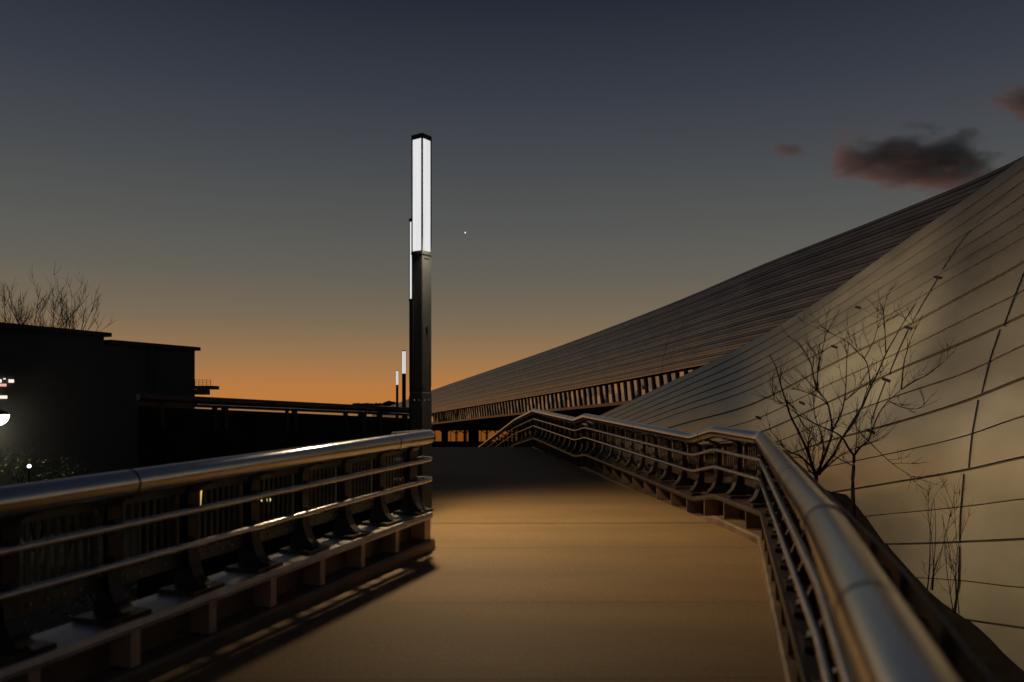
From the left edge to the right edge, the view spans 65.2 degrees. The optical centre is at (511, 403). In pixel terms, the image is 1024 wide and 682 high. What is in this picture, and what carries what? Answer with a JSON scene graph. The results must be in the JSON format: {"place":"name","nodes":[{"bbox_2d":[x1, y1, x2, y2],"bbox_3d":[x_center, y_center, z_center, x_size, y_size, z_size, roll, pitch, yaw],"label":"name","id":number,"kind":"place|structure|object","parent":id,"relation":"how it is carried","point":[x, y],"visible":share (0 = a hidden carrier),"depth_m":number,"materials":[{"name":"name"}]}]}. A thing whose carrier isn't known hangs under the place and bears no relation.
{"place":"outdoors","nodes":[
{"label":"outdoors","id":0,"kind":"place"},
{"bbox_2d":[0,322,218,536],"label":"hall","id":1,"kind":"structure","parent":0,"point":[75,391],"depth_m":38.68,"materials":[{"name":"black"}]},
{"bbox_2d":[20,520,435,635],"bbox_3d":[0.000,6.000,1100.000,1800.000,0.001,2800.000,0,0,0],"label":"ground","id":2,"kind":"structure","parent":0,"point":[34,618],"depth_m":26.13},
{"bbox_2d":[0,409,9,424],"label":"street lamp","id":3,"kind":"object","parent":2,"relation":"on","point":[4,416],"visible":1,"depth_m":33.80,"materials":[{"name":"paint"}]},
{"bbox_2d":[0,441,53,522],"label":"shrub","id":4,"kind":"object","parent":2,"relation":"on","point":[7,463],"visible":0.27,"depth_m":30.59,"materials":[{"name":"green plant"}]},
{"bbox_2d":[27,464,30,482],"bbox_3d":[-14.484,3.906,24.000,0.120,4.188,0.114,0,0,0],"label":"ground light","id":5,"kind":"object","parent":2,"relation":"on","point":[28,466],"visible":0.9,"depth_m":23.97,"materials":[{"name":"paint"}]},
{"bbox_2d":[2,268,75,327],"bbox_3d":[-34.274,-2.067,56.444,5.892,16.155,5.266,0,0,0],"label":"bare tree","id":6,"kind":"object","parent":2,"relation":"on","point":[36,309],"visible":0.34,"depth_m":56.30,"materials":[{"name":"brown plant"}]},
{"bbox_2d":[0,449,85,552],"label":"shrub","id":7,"kind":"object","parent":2,"relation":"on","point":[35,478],"visible":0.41,"depth_m":29.68,"materials":[{"name":"green plant"}]},
{"bbox_2d":[0,260,114,331],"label":"bare tree","id":8,"kind":"object","parent":2,"relation":"on","point":[68,322],"visible":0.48,"depth_m":59.15,"materials":[{"name":"brown plant"}]},
{"bbox_2d":[23,445,102,550],"bbox_3d":[-16.834,3.780,30.176,3.040,4.449,3.251,0,0,0],"label":"shrub","id":9,"kind":"object","parent":2,"relation":"on","point":[73,469],"visible":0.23,"depth_m":30.27,"materials":[{"name":"green plant"}]},
{"bbox_2d":[268,498,270,555],"bbox_3d":[-2.736,3.527,9.000,0.052,4.946,0.049,0,0,0],"label":"ground light","id":10,"kind":"object","parent":2,"relation":"on","point":[269,543],"visible":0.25,"depth_m":8.99,"materials":[{"name":"paint"}]},
{"bbox_2d":[138,406,408,599],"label":"parapet wall","id":11,"kind":"structure","parent":2,"relation":"on","point":[186,435],"depth_m":12.84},
{"bbox_2d":[136,393,408,431],"bbox_3d":[-3.611,0.208,14.008,0.158,0.721,6.046,0,0,37],"label":"railing","id":12,"kind":"object","parent":11,"relation":"on","point":[161,401],"visible":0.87,"depth_m":13.34,"materials":[{"name":"metal"}]},
{"bbox_2d":[396,370,397,406],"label":"lamp post","id":13,"kind":"object","parent":2,"relation":"on","point":[396,388],"visible":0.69,"depth_m":85.62,"materials":[{"name":"metal"}]},
{"bbox_2d":[402,350,405,417],"bbox_3d":[-7.240,1.219,53.600,0.361,9.602,0.361,0,0,35],"label":"lamp post","id":14,"kind":"object","parent":2,"relation":"on","point":[403,378],"visible":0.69,"depth_m":53.54,"materials":[{"name":"metal"}]},
{"bbox_2d":[409,218,411,430],"bbox_3d":[-1.860,1.219,15.500,0.361,9.602,0.361,0,0,35],"label":"lamp post","id":15,"kind":"object","parent":2,"relation":"on","point":[410,323],"visible":0.22,"depth_m":15.46,"materials":[{"name":"metal"}]},
{"bbox_2d":[411,133,431,507],"bbox_3d":[-1.210,1.219,10.700,0.361,9.602,0.361,0,0,35],"label":"lamp post","id":16,"kind":"object","parent":2,"relation":"on","point":[421,239],"visible":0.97,"depth_m":10.63,"materials":[{"name":"metal"}]},
{"bbox_2d":[432,427,516,446],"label":"arcade","id":17,"kind":"object","parent":2,"relation":"on","point":[471,437],"visible":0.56,"depth_m":91.45,"materials":[{"name":"black"}]},
{"bbox_2d":[372,156,1023,435],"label":"hall wing","id":18,"kind":"structure","parent":2,"relation":"on","point":[601,372],"depth_m":74.55,"materials":[{"name":"grey metal"}]},
{"bbox_2d":[491,404,494,415],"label":"window","id":19,"kind":"structure","parent":18,"relation":"in","point":[492,405],"depth_m":133.58,"materials":[{"name":"black glass"}]},
{"bbox_2d":[494,404,497,414],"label":"window","id":20,"kind":"structure","parent":18,"relation":"in","point":[495,405],"depth_m":132.06,"materials":[{"name":"black glass"}]},
{"bbox_2d":[496,403,500,414],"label":"window","id":21,"kind":"structure","parent":18,"relation":"in","point":[498,407],"depth_m":130.49,"materials":[{"name":"black glass"}]},
{"bbox_2d":[499,403,502,414],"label":"window","id":22,"kind":"structure","parent":18,"relation":"in","point":[500,404],"depth_m":128.97,"materials":[{"name":"black glass"}]},
{"bbox_2d":[502,402,505,413],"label":"window","id":23,"kind":"structure","parent":18,"relation":"in","point":[503,404],"depth_m":127.44,"materials":[{"name":"black glass"}]},
{"bbox_2d":[505,402,508,413],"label":"window","id":24,"kind":"structure","parent":18,"relation":"in","point":[506,403],"depth_m":125.89,"materials":[{"name":"black glass"}]},
{"bbox_2d":[508,401,511,413],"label":"window","id":25,"kind":"structure","parent":18,"relation":"in","point":[509,403],"depth_m":124.36,"materials":[{"name":"black glass"}]},
{"bbox_2d":[511,401,514,412],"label":"window","id":26,"kind":"structure","parent":18,"relation":"in","point":[512,402],"depth_m":122.82,"materials":[{"name":"black glass"}]},
{"bbox_2d":[514,400,518,412],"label":"window","id":27,"kind":"structure","parent":18,"relation":"in","point":[515,402],"depth_m":121.26,"materials":[{"name":"black glass"}]},
{"bbox_2d":[517,400,521,411],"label":"window","id":28,"kind":"structure","parent":18,"relation":"in","point":[519,401],"depth_m":119.72,"materials":[{"name":"black glass"}]},
{"bbox_2d":[521,399,524,411],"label":"window","id":29,"kind":"structure","parent":18,"relation":"in","point":[522,401],"depth_m":118.21,"materials":[{"name":"black glass"}]},
{"bbox_2d":[524,399,528,411],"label":"window","id":30,"kind":"structure","parent":18,"relation":"in","point":[525,400],"depth_m":116.66,"materials":[{"name":"black glass"}]},
{"bbox_2d":[527,398,531,410],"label":"window","id":31,"kind":"structure","parent":18,"relation":"in","point":[529,399],"depth_m":115.10,"materials":[{"name":"black glass"}]},
{"bbox_2d":[531,397,535,408],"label":"window","id":32,"kind":"structure","parent":18,"relation":"in","point":[532,399],"depth_m":113.57,"materials":[{"name":"black glass"}]},
{"bbox_2d":[535,397,539,409],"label":"window","id":33,"kind":"structure","parent":18,"relation":"in","point":[536,398],"depth_m":112.01,"materials":[{"name":"black glass"}]},
{"bbox_2d":[539,396,543,409],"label":"window","id":34,"kind":"structure","parent":18,"relation":"in","point":[540,398],"depth_m":110.46,"materials":[{"name":"black glass"}]},
{"bbox_2d":[542,396,547,409],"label":"window","id":35,"kind":"structure","parent":18,"relation":"in","point":[545,406],"depth_m":108.95,"materials":[{"name":"black glass"}]},
{"bbox_2d":[546,395,551,408],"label":"window","id":36,"kind":"structure","parent":18,"relation":"in","point":[549,405],"depth_m":107.42,"materials":[{"name":"black glass"}]},
{"bbox_2d":[550,394,555,408],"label":"window","id":37,"kind":"structure","parent":18,"relation":"in","point":[553,403],"depth_m":105.89,"materials":[{"name":"black glass"}]},
{"bbox_2d":[555,394,559,407],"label":"window","id":38,"kind":"structure","parent":18,"relation":"in","point":[557,400],"depth_m":104.32,"materials":[{"name":"black glass"}]},
{"bbox_2d":[559,393,564,407],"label":"window","id":39,"kind":"structure","parent":18,"relation":"in","point":[561,396],"depth_m":102.82,"materials":[{"name":"black glass"}]},
{"bbox_2d":[563,392,569,406],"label":"window","id":40,"kind":"structure","parent":18,"relation":"in","point":[566,399],"depth_m":101.28,"materials":[{"name":"black glass"}]},
{"bbox_2d":[568,391,573,406],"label":"window","id":41,"kind":"structure","parent":18,"relation":"in","point":[570,394],"depth_m":99.71,"materials":[{"name":"black glass"}]},
{"bbox_2d":[573,390,578,406],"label":"window","id":42,"kind":"structure","parent":18,"relation":"in","point":[575,393],"depth_m":98.20,"materials":[{"name":"black"}]},
{"bbox_2d":[578,390,583,405],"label":"window","id":43,"kind":"structure","parent":18,"relation":"in","point":[580,392],"depth_m":96.69,"materials":[{"name":"black"}]},
{"bbox_2d":[583,389,589,404],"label":"window","id":44,"kind":"structure","parent":18,"relation":"in","point":[585,391],"depth_m":95.10,"materials":[{"name":"black"}]},
{"bbox_2d":[588,388,594,404],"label":"window","id":45,"kind":"structure","parent":18,"relation":"in","point":[590,390],"depth_m":93.60,"materials":[{"name":"black"}]},
{"bbox_2d":[593,387,600,403],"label":"window","id":46,"kind":"structure","parent":18,"relation":"in","point":[596,389],"depth_m":91.97,"materials":[{"name":"black"}]},
{"bbox_2d":[599,386,605,403],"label":"window","id":47,"kind":"structure","parent":18,"relation":"in","point":[601,388],"depth_m":90.54,"materials":[{"name":"black"}]},
{"bbox_2d":[605,385,611,402],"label":"window","id":48,"kind":"structure","parent":18,"relation":"in","point":[608,394],"depth_m":88.90,"materials":[{"name":"black"}]},
{"bbox_2d":[610,384,617,401],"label":"window","id":49,"kind":"structure","parent":18,"relation":"in","point":[614,392],"depth_m":87.46,"materials":[{"name":"black"}]},
{"bbox_2d":[617,383,624,401],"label":"window","id":50,"kind":"structure","parent":18,"relation":"in","point":[620,389],"depth_m":85.88,"materials":[{"name":"black"}]},
{"bbox_2d":[623,381,630,400],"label":"window","id":51,"kind":"structure","parent":18,"relation":"in","point":[627,392],"depth_m":84.33,"materials":[{"name":"black"}]},
{"bbox_2d":[630,380,637,399],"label":"window","id":52,"kind":"structure","parent":18,"relation":"in","point":[633,384],"depth_m":82.84,"materials":[{"name":"black"}]},
{"bbox_2d":[636,379,644,396],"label":"window","id":53,"kind":"structure","parent":18,"relation":"in","point":[640,383],"depth_m":81.28,"materials":[{"name":"black"}]},
{"bbox_2d":[644,377,651,393],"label":"window","id":54,"kind":"structure","parent":18,"relation":"in","point":[647,381],"depth_m":79.76,"materials":[{"name":"black"}]},
{"bbox_2d":[651,376,659,389],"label":"window","id":55,"kind":"structure","parent":18,"relation":"in","point":[654,380],"depth_m":78.30,"materials":[{"name":"black"}]},
{"bbox_2d":[659,374,666,386],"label":"window","id":56,"kind":"structure","parent":18,"relation":"in","point":[663,378],"depth_m":76.71,"materials":[{"name":"black"}]},
{"bbox_2d":[667,373,674,382],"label":"window","id":57,"kind":"structure","parent":18,"relation":"in","point":[670,377],"depth_m":75.25,"materials":[{"name":"black"}]},
{"bbox_2d":[675,371,683,378],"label":"window","id":58,"kind":"structure","parent":18,"relation":"in","point":[678,374],"depth_m":73.74,"materials":[{"name":"black"}]},
{"bbox_2d":[582,157,1023,670],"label":"hall shell","id":59,"kind":"object","parent":2,"relation":"on","point":[959,266],"visible":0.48,"depth_m":21.60,"materials":[{"name":"brown"}]},
{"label":"walkway base","id":60,"kind":"structure","parent":2,"relation":"on","visible":0},
{"bbox_2d":[138,447,783,681],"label":"walkway","id":61,"kind":"structure","parent":60,"relation":"on","point":[640,585],"depth_m":6.31,"materials":[{"name":"brown concrete"}]},
{"bbox_2d":[0,429,435,681],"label":"railing","id":62,"kind":"object","parent":61,"relation":"on","point":[117,635],"visible":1,"depth_m":5.24,"materials":[{"name":"metal"}]},
{"bbox_2d":[479,410,539,446],"bbox_3d":[-0.713,2.155,31.771,0.623,3.980,14.937,0,0,-12],"label":"railing","id":63,"kind":"object","parent":61,"relation":"on","point":[526,432],"visible":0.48,"depth_m":27.11,"materials":[{"name":"metal"}]},
{"bbox_2d":[521,547,583,547],"bbox_3d":[0.919,1.540,8.579,3.495,0.001,0.008,0,0,-1],"label":"paving joint","id":64,"kind":"object","parent":61,"relation":"on","point":[552,547],"visible":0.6,"depth_m":8.57,"materials":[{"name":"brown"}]},
{"bbox_2d":[471,601,768,602],"bbox_3d":[0.215,1.570,6.327,3.692,0.001,0.004,0,0,-1],"label":"paving joint","id":65,"kind":"object","parent":61,"relation":"on","point":[500,602],"visible":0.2,"depth_m":6.32,"materials":[{"name":"brown"}]},
{"bbox_2d":[532,409,996,681],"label":"railing","id":66,"kind":"object","parent":61,"relation":"on","point":[849,600],"visible":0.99,"depth_m":4.40,"materials":[{"name":"metal"}]},
{"bbox_2d":[195,407,433,430],"bbox_3d":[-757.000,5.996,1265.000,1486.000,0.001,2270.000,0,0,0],"label":"railing","id":67,"kind":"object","parent":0,"point":[349,414],"depth_m":551.39,"materials":[{"name":"black metal"}]},
{"bbox_2d":[352,401,395,405],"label":"hills","id":68,"kind":"structure","parent":0,"point":[388,403],"depth_m":2440.00,"materials":[{"name":"black"}]},
{"bbox_2d":[0,0,1023,403],"label":"sky","id":69,"kind":"structure","parent":0,"point":[232,178],"materials":[{"name":"blue"}]},
{"bbox_2d":[600,448,1023,681],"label":"soil bank","id":70,"kind":"structure","parent":0,"point":[996,661],"depth_m":17.50,"materials":[{"name":"brown soil"}]},
{"bbox_2d":[750,303,896,481],"bbox_3d":[4.567,1.714,11.576,2.382,6.174,1.428,0,0,-21],"label":"bare tree","id":71,"kind":"object","parent":70,"relation":"on","point":[818,472],"visible":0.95,"depth_m":11.53,"materials":[{"name":"brown plant"}]},
{"bbox_2d":[763,280,955,518],"bbox_3d":[5.708,1.464,12.315,3.573,6.673,1.804,0,0,-33],"label":"bare tree","id":72,"kind":"object","parent":70,"relation":"on","point":[853,513],"visible":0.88,"depth_m":12.36,"materials":[{"name":"brown plant"}]},
{"bbox_2d":[920,479,965,590],"bbox_3d":[7.053,2.087,13.119,0.685,1.983,0.630,0,0,24],"label":"sapling","id":73,"kind":"object","parent":70,"relation":"on","point":[933,575],"visible":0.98,"depth_m":13.11,"materials":[{"name":"brown plant"}]},
{"bbox_2d":[937,473,975,612],"bbox_3d":[7.354,2.290,13.198,0.560,2.328,0.882,0,0,38],"label":"sapling","id":74,"kind":"object","parent":70,"relation":"on","point":[955,575],"visible":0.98,"depth_m":13.19,"materials":[{"name":"brown plant"}]}
]}

